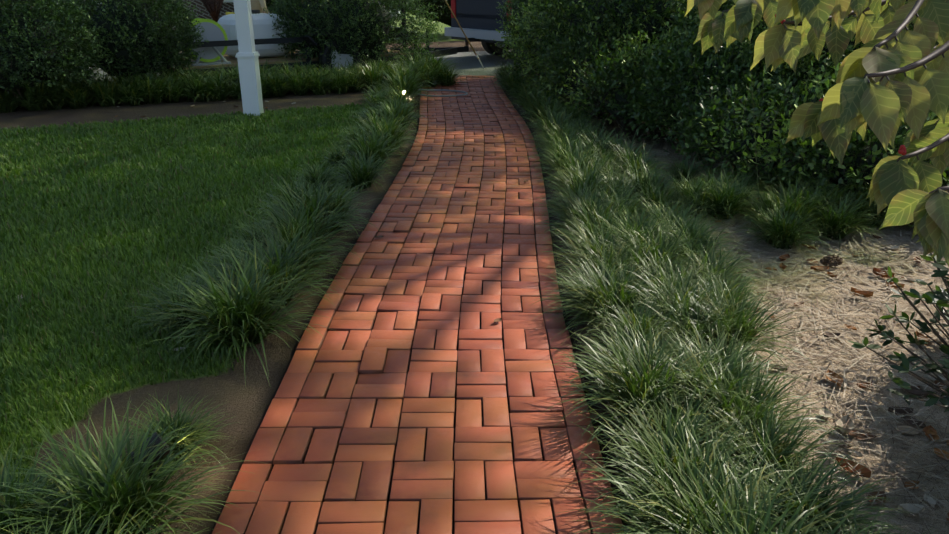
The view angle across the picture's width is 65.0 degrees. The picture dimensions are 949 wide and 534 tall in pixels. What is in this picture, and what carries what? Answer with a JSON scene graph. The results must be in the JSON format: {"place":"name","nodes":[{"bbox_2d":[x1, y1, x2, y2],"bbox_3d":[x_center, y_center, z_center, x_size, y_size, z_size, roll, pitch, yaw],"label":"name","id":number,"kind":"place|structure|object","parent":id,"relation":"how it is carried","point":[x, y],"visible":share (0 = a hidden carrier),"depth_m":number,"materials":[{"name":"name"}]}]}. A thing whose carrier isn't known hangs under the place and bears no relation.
{"place":"outdoors","nodes":[
{"label":"outdoors","id":0,"kind":"place"},
{"bbox_2d":[24,0,270,38],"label":"house wall","id":1,"kind":"structure","parent":0,"point":[225,8],"depth_m":19.61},
{"bbox_2d":[212,75,624,533],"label":"brick path","id":2,"kind":"structure","parent":0,"point":[325,396],"depth_m":2.91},
{"bbox_2d":[0,11,948,533],"bbox_3d":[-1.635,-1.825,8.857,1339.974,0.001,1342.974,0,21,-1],"label":"ground","id":3,"kind":"structure","parent":0,"point":[248,395],"depth_m":3.17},
{"bbox_2d":[0,0,112,109],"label":"boxwood shrub","id":4,"kind":"object","parent":3,"relation":"on","point":[34,47],"visible":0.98,"depth_m":8.61,"materials":[{"name":"green plant"}]},
{"bbox_2d":[0,426,124,533],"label":"liriope plant","id":5,"kind":"object","parent":3,"relation":"on","point":[4,502],"visible":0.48,"depth_m":2.04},
{"bbox_2d":[82,75,132,106],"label":"liriope plant","id":6,"kind":"object","parent":3,"relation":"on","point":[109,98],"visible":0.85,"depth_m":9.27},
{"bbox_2d":[0,486,220,533],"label":"liriope plant","id":7,"kind":"object","parent":3,"relation":"on","point":[120,529],"visible":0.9,"depth_m":1.85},
{"bbox_2d":[51,0,208,84],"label":"boxwood shrub","id":8,"kind":"object","parent":3,"relation":"on","point":[136,36],"visible":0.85,"depth_m":9.63,"materials":[{"name":"green plant"}]},
{"bbox_2d":[110,80,154,105],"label":"liriope plant","id":9,"kind":"object","parent":3,"relation":"on","point":[128,100],"visible":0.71,"depth_m":9.36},
{"bbox_2d":[0,390,266,533],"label":"liriope plant","id":10,"kind":"object","parent":3,"relation":"on","point":[113,486],"visible":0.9,"depth_m":2.04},
{"bbox_2d":[131,432,170,499],"bbox_3d":[-0.963,0.601,2.234,0.115,0.218,0.076,-15,25,-34],"label":"path light","id":11,"kind":"object","parent":3,"relation":"on","point":[155,435],"visible":0.31,"depth_m":2.20,"materials":[{"name":"paint"}]},
{"bbox_2d":[120,68,186,103],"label":"liriope plant","id":12,"kind":"object","parent":3,"relation":"on","point":[151,99],"visible":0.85,"depth_m":9.47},
{"bbox_2d":[149,73,191,102],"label":"liriope plant","id":13,"kind":"object","parent":3,"relation":"on","point":[175,96],"visible":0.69,"depth_m":9.55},
{"bbox_2d":[102,390,238,481],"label":"liriope plant","id":14,"kind":"object","parent":3,"relation":"on","point":[186,419],"visible":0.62,"depth_m":2.46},
{"bbox_2d":[115,261,232,347],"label":"liriope plant","id":15,"kind":"object","parent":3,"relation":"on","point":[170,319],"visible":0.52,"depth_m":3.32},
{"bbox_2d":[0,103,385,533],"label":"lawn grass","id":16,"kind":"structure","parent":3,"relation":"on","point":[27,261],"depth_m":4.73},
{"bbox_2d":[173,73,231,101],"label":"liriope plant","id":17,"kind":"object","parent":3,"relation":"on","point":[200,96],"visible":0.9,"depth_m":9.64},
{"bbox_2d":[166,258,247,303],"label":"liriope plant","id":18,"kind":"object","parent":3,"relation":"on","point":[206,271],"visible":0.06,"depth_m":3.60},
{"bbox_2d":[186,69,240,100],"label":"liriope plant","id":19,"kind":"object","parent":3,"relation":"on","point":[220,84],"visible":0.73,"depth_m":9.77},
{"bbox_2d":[188,229,270,283],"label":"liriope plant","id":20,"kind":"object","parent":3,"relation":"on","point":[233,247],"visible":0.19,"depth_m":3.93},
{"bbox_2d":[134,241,343,384],"bbox_3d":[-0.974,0.119,3.171,0.910,0.438,0.862,0,23,3],"label":"liriope plant","id":21,"kind":"object","parent":3,"relation":"on","point":[242,319],"visible":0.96,"depth_m":3.17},
{"bbox_2d":[233,0,263,115],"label":"lamp post","id":22,"kind":"object","parent":3,"relation":"on","point":[246,55],"visible":0.96,"depth_m":8.50,"materials":[{"name":"paint"}]},
{"bbox_2d":[219,208,285,254],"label":"liriope plant","id":23,"kind":"object","parent":3,"relation":"on","point":[247,237],"visible":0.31,"depth_m":4.17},
{"bbox_2d":[177,215,347,312],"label":"liriope plant","id":24,"kind":"object","parent":3,"relation":"on","point":[279,263],"visible":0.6,"depth_m":3.59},
{"bbox_2d":[263,66,294,96],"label":"liriope plant","id":25,"kind":"object","parent":3,"relation":"on","point":[278,91],"visible":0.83,"depth_m":10.04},
{"bbox_2d":[226,216,352,290],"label":"liriope plant","id":26,"kind":"object","parent":3,"relation":"on","point":[286,245],"visible":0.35,"depth_m":3.91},
{"bbox_2d":[223,188,370,268],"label":"liriope plant","id":27,"kind":"object","parent":3,"relation":"on","point":[296,220],"visible":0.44,"depth_m":4.17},
{"bbox_2d":[239,170,358,221],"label":"liriope plant","id":28,"kind":"object","parent":3,"relation":"on","point":[295,190],"visible":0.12,"depth_m":4.72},
{"bbox_2d":[281,68,318,94],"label":"liriope plant","id":29,"kind":"object","parent":3,"relation":"on","point":[303,82],"visible":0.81,"depth_m":10.21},
{"bbox_2d":[238,172,381,247],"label":"liriope plant","id":30,"kind":"object","parent":3,"relation":"on","point":[309,197],"visible":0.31,"depth_m":4.50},
{"bbox_2d":[160,5,468,74],"bbox_3d":[-2.413,-3.835,12.579,5.770,1.085,2.420,-15,26,-35],"label":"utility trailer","id":31,"kind":"object","parent":3,"relation":"on","point":[220,35],"visible":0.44,"depth_m":11.38,"materials":[{"name":"paint"}]},
{"bbox_2d":[287,159,348,189],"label":"liriope plant","id":32,"kind":"object","parent":3,"relation":"on","point":[312,174],"visible":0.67,"depth_m":5.58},
{"bbox_2d":[272,174,378,232],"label":"liriope plant","id":33,"kind":"object","parent":3,"relation":"on","point":[339,201],"visible":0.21,"depth_m":4.73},
{"bbox_2d":[323,68,364,93],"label":"liriope plant","id":34,"kind":"object","parent":3,"relation":"on","point":[342,86],"visible":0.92,"depth_m":10.34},
{"bbox_2d":[263,0,445,67],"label":"boxwood shrub","id":35,"kind":"object","parent":3,"relation":"on","point":[364,26],"visible":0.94,"depth_m":11.39,"materials":[{"name":"green plant"}]},
{"bbox_2d":[324,145,406,191],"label":"liriope plant","id":36,"kind":"object","parent":3,"relation":"on","point":[364,173],"visible":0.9,"depth_m":5.63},
{"bbox_2d":[347,58,396,90],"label":"liriope plant","id":37,"kind":"object","parent":3,"relation":"on","point":[370,79],"visible":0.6,"depth_m":10.55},
{"bbox_2d":[330,118,419,170],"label":"liriope plant","id":38,"kind":"object","parent":3,"relation":"on","point":[374,146],"visible":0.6,"depth_m":6.18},
{"bbox_2d":[336,103,424,155],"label":"liriope plant","id":39,"kind":"object","parent":3,"relation":"on","point":[390,126],"visible":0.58,"depth_m":6.73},
{"bbox_2d":[364,92,428,129],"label":"liriope plant","id":40,"kind":"object","parent":3,"relation":"on","point":[401,109],"visible":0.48,"depth_m":7.81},
{"bbox_2d":[372,64,435,94],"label":"liriope plant","id":41,"kind":"object","parent":3,"relation":"on","point":[396,74],"visible":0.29,"depth_m":9.77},
{"bbox_2d":[382,71,436,100],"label":"liriope plant","id":42,"kind":"object","parent":3,"relation":"on","point":[403,83],"visible":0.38,"depth_m":9.47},
{"bbox_2d":[391,0,450,25],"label":"hedge shrub","id":43,"kind":"object","parent":3,"relation":"on","point":[444,13],"visible":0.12,"depth_m":20.14,"materials":[{"name":"green plant"}]},
{"bbox_2d":[2,101,948,522],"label":"leaf litter","id":44,"kind":"object","parent":3,"relation":"on","point":[928,431],"visible":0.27,"depth_m":2.80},
{"bbox_2d":[444,0,526,54],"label":"pickup truck","id":45,"kind":"object","parent":3,"relation":"on","point":[477,20],"visible":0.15,"depth_m":14.36,"materials":[{"name":"paint"}]},
{"bbox_2d":[496,0,568,55],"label":"boxwood shrub","id":46,"kind":"object","parent":3,"relation":"on","point":[514,4],"visible":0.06,"depth_m":11.02,"materials":[{"name":"green plant"}]},
{"bbox_2d":[490,0,575,80],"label":"weedy shrub","id":47,"kind":"object","parent":3,"relation":"on","point":[514,33],"visible":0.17,"depth_m":9.80,"materials":[{"name":"green plant"}]},
{"bbox_2d":[522,102,580,138],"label":"liriope plant","id":48,"kind":"object","parent":3,"relation":"on","point":[555,118],"visible":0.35,"depth_m":7.41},
{"bbox_2d":[526,133,595,175],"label":"liriope plant","id":49,"kind":"object","parent":3,"relation":"on","point":[560,152],"visible":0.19,"depth_m":5.99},
{"bbox_2d":[528,136,614,183],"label":"liriope plant","id":50,"kind":"object","parent":3,"relation":"on","point":[575,157],"visible":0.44,"depth_m":5.68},
{"bbox_2d":[528,127,616,169],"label":"liriope plant","id":51,"kind":"object","parent":3,"relation":"on","point":[574,143],"visible":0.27,"depth_m":6.27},
{"bbox_2d":[537,154,627,208],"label":"liriope plant","id":52,"kind":"object","parent":3,"relation":"on","point":[590,179],"visible":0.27,"depth_m":5.11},
{"bbox_2d":[526,14,645,119],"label":"weedy shrub","id":53,"kind":"object","parent":3,"relation":"on","point":[554,72],"visible":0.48,"depth_m":8.19,"materials":[{"name":"green plant"}]},
{"bbox_2d":[551,200,626,252],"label":"liriope plant","id":54,"kind":"object","parent":3,"relation":"on","point":[594,228],"visible":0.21,"depth_m":4.25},
{"bbox_2d":[533,177,644,234],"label":"liriope plant","id":55,"kind":"object","parent":3,"relation":"on","point":[585,196],"visible":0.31,"depth_m":4.63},
{"bbox_2d":[532,213,662,279],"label":"liriope plant","id":56,"kind":"object","parent":3,"relation":"on","point":[587,242],"visible":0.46,"depth_m":3.94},
{"bbox_2d":[529,240,666,329],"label":"liriope plant","id":57,"kind":"object","parent":3,"relation":"on","point":[577,274],"visible":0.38,"depth_m":3.48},
{"bbox_2d":[543,189,657,249],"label":"liriope plant","id":58,"kind":"object","parent":3,"relation":"on","point":[597,211],"visible":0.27,"depth_m":4.41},
{"bbox_2d":[505,0,697,89],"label":"azalea shrub","id":59,"kind":"object","parent":3,"relation":"on","point":[648,15],"visible":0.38,"depth_m":8.37,"materials":[{"name":"green plant"}]},
{"bbox_2d":[567,127,644,164],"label":"liriope plant","id":60,"kind":"object","parent":3,"relation":"on","point":[603,147],"visible":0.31,"depth_m":6.15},
{"bbox_2d":[552,226,667,294],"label":"liriope plant","id":61,"kind":"object","parent":3,"relation":"on","point":[594,259],"visible":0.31,"depth_m":3.73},
{"bbox_2d":[575,181,653,234],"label":"liriope plant","id":62,"kind":"object","parent":3,"relation":"on","point":[630,207],"visible":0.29,"depth_m":4.66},
{"bbox_2d":[539,252,690,346],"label":"liriope plant","id":63,"kind":"object","parent":3,"relation":"on","point":[624,294],"visible":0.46,"depth_m":3.34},
{"bbox_2d":[575,176,660,213],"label":"liriope plant","id":64,"kind":"object","parent":3,"relation":"on","point":[620,192],"visible":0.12,"depth_m":4.84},
{"bbox_2d":[557,26,683,140],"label":"weedy shrub","id":65,"kind":"object","parent":3,"relation":"on","point":[611,85],"visible":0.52,"depth_m":7.26,"materials":[{"name":"green plant"}]},
{"bbox_2d":[561,197,689,256],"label":"liriope plant","id":66,"kind":"object","parent":3,"relation":"on","point":[640,224],"visible":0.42,"depth_m":4.10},
{"bbox_2d":[552,309,700,414],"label":"liriope plant","id":67,"kind":"object","parent":3,"relation":"on","point":[626,346],"visible":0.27,"depth_m":2.89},
{"bbox_2d":[570,288,700,358],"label":"liriope plant","id":68,"kind":"object","parent":3,"relation":"on","point":[633,318],"visible":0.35,"depth_m":3.11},
{"bbox_2d":[531,312,757,463],"bbox_3d":[0.602,0.392,2.591,0.830,0.347,0.854,13,21,26],"label":"liriope plant","id":69,"kind":"object","parent":3,"relation":"on","point":[621,369],"visible":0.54,"depth_m":2.62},
{"bbox_2d":[605,142,683,178],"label":"liriope plant","id":70,"kind":"object","parent":3,"relation":"on","point":[639,161],"visible":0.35,"depth_m":5.69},
{"bbox_2d":[608,160,692,205],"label":"liriope plant","id":71,"kind":"object","parent":3,"relation":"on","point":[654,174],"visible":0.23,"depth_m":5.18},
{"bbox_2d":[591,213,712,287],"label":"liriope plant","id":72,"kind":"object","parent":3,"relation":"on","point":[660,236],"visible":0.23,"depth_m":3.88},
{"bbox_2d":[592,231,715,301],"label":"liriope plant","id":73,"kind":"object","parent":3,"relation":"on","point":[660,250],"visible":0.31,"depth_m":3.76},
{"bbox_2d":[628,176,698,218],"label":"liriope plant","id":74,"kind":"object","parent":3,"relation":"on","point":[656,195],"visible":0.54,"depth_m":4.88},
{"bbox_2d":[633,192,708,231],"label":"liriope plant","id":75,"kind":"object","parent":3,"relation":"on","point":[661,210],"visible":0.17,"depth_m":4.57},
{"bbox_2d":[598,259,746,349],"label":"liriope plant","id":76,"kind":"object","parent":3,"relation":"on","point":[682,288],"visible":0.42,"depth_m":3.27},
{"bbox_2d":[611,248,735,307],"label":"liriope plant","id":77,"kind":"object","parent":3,"relation":"on","point":[667,269],"visible":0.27,"depth_m":3.53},
{"bbox_2d":[567,384,784,531],"bbox_3d":[0.570,0.550,2.214,0.702,0.324,0.709,12,26,22],"label":"liriope plant","id":78,"kind":"object","parent":3,"relation":"on","point":[678,436],"visible":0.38,"depth_m":2.24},
{"bbox_2d":[579,367,780,484],"bbox_3d":[0.652,0.513,2.412,0.683,0.255,0.664,-14,25,-36],"label":"liriope plant","id":79,"kind":"object","parent":3,"relation":"on","point":[650,411],"visible":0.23,"depth_m":2.46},
{"bbox_2d":[652,153,714,186],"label":"liriope plant","id":80,"kind":"object","parent":3,"relation":"on","point":[692,170],"visible":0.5,"depth_m":5.68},
{"bbox_2d":[643,199,724,253],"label":"liriope plant","id":81,"kind":"object","parent":3,"relation":"on","point":[677,223],"visible":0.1,"depth_m":4.32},
{"bbox_2d":[601,280,781,363],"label":"liriope plant","id":82,"kind":"object","parent":3,"relation":"on","point":[697,309],"visible":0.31,"depth_m":3.08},
{"bbox_2d":[657,166,728,210],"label":"liriope plant","id":83,"kind":"object","parent":3,"relation":"on","point":[694,182],"visible":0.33,"depth_m":5.03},
{"bbox_2d":[641,215,746,269],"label":"liriope plant","id":84,"kind":"object","parent":3,"relation":"on","point":[697,242],"visible":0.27,"depth_m":4.02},
{"bbox_2d":[647,206,742,276],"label":"liriope plant","id":85,"kind":"object","parent":3,"relation":"on","point":[690,231],"visible":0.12,"depth_m":4.16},
{"bbox_2d":[548,411,848,533],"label":"liriope plant","id":86,"kind":"object","parent":3,"relation":"on","point":[670,488],"visible":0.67,"depth_m":2.01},
{"bbox_2d":[597,320,805,448],"bbox_3d":[0.815,0.371,2.644,0.685,0.353,0.724,-16,26,-37],"label":"liriope plant","id":87,"kind":"object","parent":3,"relation":"on","point":[732,366],"visible":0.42,"depth_m":2.64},
{"bbox_2d":[667,172,743,223],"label":"liriope plant","id":88,"kind":"object","parent":3,"relation":"on","point":[689,200],"visible":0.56,"depth_m":4.92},
{"bbox_2d":[647,255,763,306],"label":"liriope plant","id":89,"kind":"object","parent":3,"relation":"on","point":[722,278],"visible":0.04,"depth_m":3.52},
{"bbox_2d":[645,233,769,302],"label":"liriope plant","id":90,"kind":"object","parent":3,"relation":"on","point":[720,264],"visible":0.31,"depth_m":3.69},
{"bbox_2d":[619,14,827,159],"bbox_3d":[2.294,-1.690,6.853,1.937,1.237,1.993,0,21,-1],"label":"azalea shrub","id":91,"kind":"object","parent":3,"relation":"on","point":[669,95],"visible":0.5,"depth_m":6.46,"materials":[{"name":"green plant"}]},
{"bbox_2d":[659,318,791,409],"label":"liriope plant","id":92,"kind":"object","parent":3,"relation":"on","point":[724,347],"visible":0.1,"depth_m":2.84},
{"bbox_2d":[687,166,766,228],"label":"liriope plant","id":93,"kind":"object","parent":3,"relation":"on","point":[726,196],"visible":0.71,"depth_m":4.88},
{"bbox_2d":[673,262,793,340],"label":"liriope plant","id":94,"kind":"object","parent":3,"relation":"on","point":[740,298],"visible":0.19,"depth_m":3.37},
{"bbox_2d":[661,274,820,371],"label":"liriope plant","id":95,"kind":"object","parent":3,"relation":"on","point":[753,333],"visible":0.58,"depth_m":3.10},
{"bbox_2d":[706,158,779,200],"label":"liriope plant","id":96,"kind":"object","parent":3,"relation":"on","point":[749,182],"visible":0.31,"depth_m":5.37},
{"bbox_2d":[664,71,822,184],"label":"weedy shrub","id":97,"kind":"object","parent":3,"relation":"on","point":[721,140],"visible":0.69,"depth_m":5.68,"materials":[{"name":"green plant"}]},
{"bbox_2d":[597,439,903,533],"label":"liriope plant","id":98,"kind":"object","parent":3,"relation":"on","point":[752,526],"visible":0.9,"depth_m":1.86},
{"bbox_2d":[653,349,847,475],"bbox_3d":[0.912,0.457,2.483,0.711,0.310,0.691,-6,23,-21],"label":"liriope plant","id":99,"kind":"object","parent":3,"relation":"on","point":[757,393],"visible":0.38,"depth_m":2.49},
{"bbox_2d":[683,386,856,519],"bbox_3d":[0.861,0.553,2.284,0.647,0.275,0.629,5,22,21],"label":"liriope plant","id":100,"kind":"object","parent":3,"relation":"on","point":[781,453],"visible":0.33,"depth_m":2.29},
{"bbox_2d":[727,187,820,229],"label":"liriope plant","id":101,"kind":"object","parent":3,"relation":"on","point":[761,206],"visible":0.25,"depth_m":4.73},
{"bbox_2d":[706,39,847,112],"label":"weedy shrub","id":102,"kind":"object","parent":3,"relation":"on","point":[829,67],"visible":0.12,"depth_m":6.29,"materials":[{"name":"green plant"}]},
{"bbox_2d":[733,199,821,249],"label":"liriope plant","id":103,"kind":"object","parent":3,"relation":"on","point":[770,237],"visible":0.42,"depth_m":4.44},
{"bbox_2d":[728,200,834,253],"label":"liriope plant","id":104,"kind":"object","parent":3,"relation":"on","point":[782,236],"visible":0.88,"depth_m":4.34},
{"bbox_2d":[624,132,948,533],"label":"pine straw needles","id":105,"kind":"object","parent":3,"relation":"on","point":[866,427],"visible":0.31,"depth_m":3.21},
{"bbox_2d":[629,61,948,198],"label":"weed sprays","id":106,"kind":"object","parent":3,"relation":"on","point":[759,116],"visible":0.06,"depth_m":4.80,"materials":[{"name":"green plant"}]},
{"bbox_2d":[653,0,936,92],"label":"azalea shrub","id":107,"kind":"object","parent":3,"relation":"on","point":[691,15],"visible":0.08,"depth_m":6.60,"materials":[{"name":"green plant"}]},
{"bbox_2d":[738,177,853,242],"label":"liriope plant","id":108,"kind":"object","parent":3,"relation":"on","point":[801,211],"visible":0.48,"depth_m":4.59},
{"bbox_2d":[753,173,862,237],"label":"liriope plant","id":109,"kind":"object","parent":3,"relation":"on","point":[808,196],"visible":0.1,"depth_m":4.73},
{"bbox_2d":[715,431,915,533],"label":"liriope plant","id":110,"kind":"object","parent":3,"relation":"on","point":[847,504],"visible":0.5,"depth_m":2.06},
{"bbox_2d":[786,171,873,228],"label":"liriope plant","id":111,"kind":"object","parent":3,"relation":"on","point":[832,193],"visible":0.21,"depth_m":4.80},
{"bbox_2d":[800,191,886,251],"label":"liriope plant","id":112,"kind":"object","parent":3,"relation":"on","point":[838,221],"visible":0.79,"depth_m":4.51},
{"bbox_2d":[740,97,947,228],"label":"weedy shrub","id":113,"kind":"object","parent":3,"relation":"on","point":[861,158],"visible":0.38,"depth_m":4.93,"materials":[{"name":"green plant"}]},
{"bbox_2d":[764,484,933,533],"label":"liriope plant","id":114,"kind":"object","parent":3,"relation":"on","point":[865,530],"visible":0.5,"depth_m":1.87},
{"bbox_2d":[814,188,886,235],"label":"liriope plant","id":115,"kind":"object","parent":3,"relation":"on","point":[857,210],"visible":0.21,"depth_m":4.65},
{"bbox_2d":[785,58,948,147],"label":"weedy shrub","id":116,"kind":"object","parent":3,"relation":"on","point":[818,89],"visible":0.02,"depth_m":5.62,"materials":[{"name":"green plant"}]},
{"bbox_2d":[848,243,948,411],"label":"azalea shrub","id":117,"kind":"object","parent":3,"relation":"on","point":[938,297],"visible":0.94,"depth_m":2.26,"materials":[{"name":"leaf"},{"name":"wood"}]},
{"bbox_2d":[684,0,948,264],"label":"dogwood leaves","id":118,"kind":"object","parent":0,"point":[893,74],"visible":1,"depth_m":1.19,"materials":[{"name":"leaf"},{"name":"bark"}]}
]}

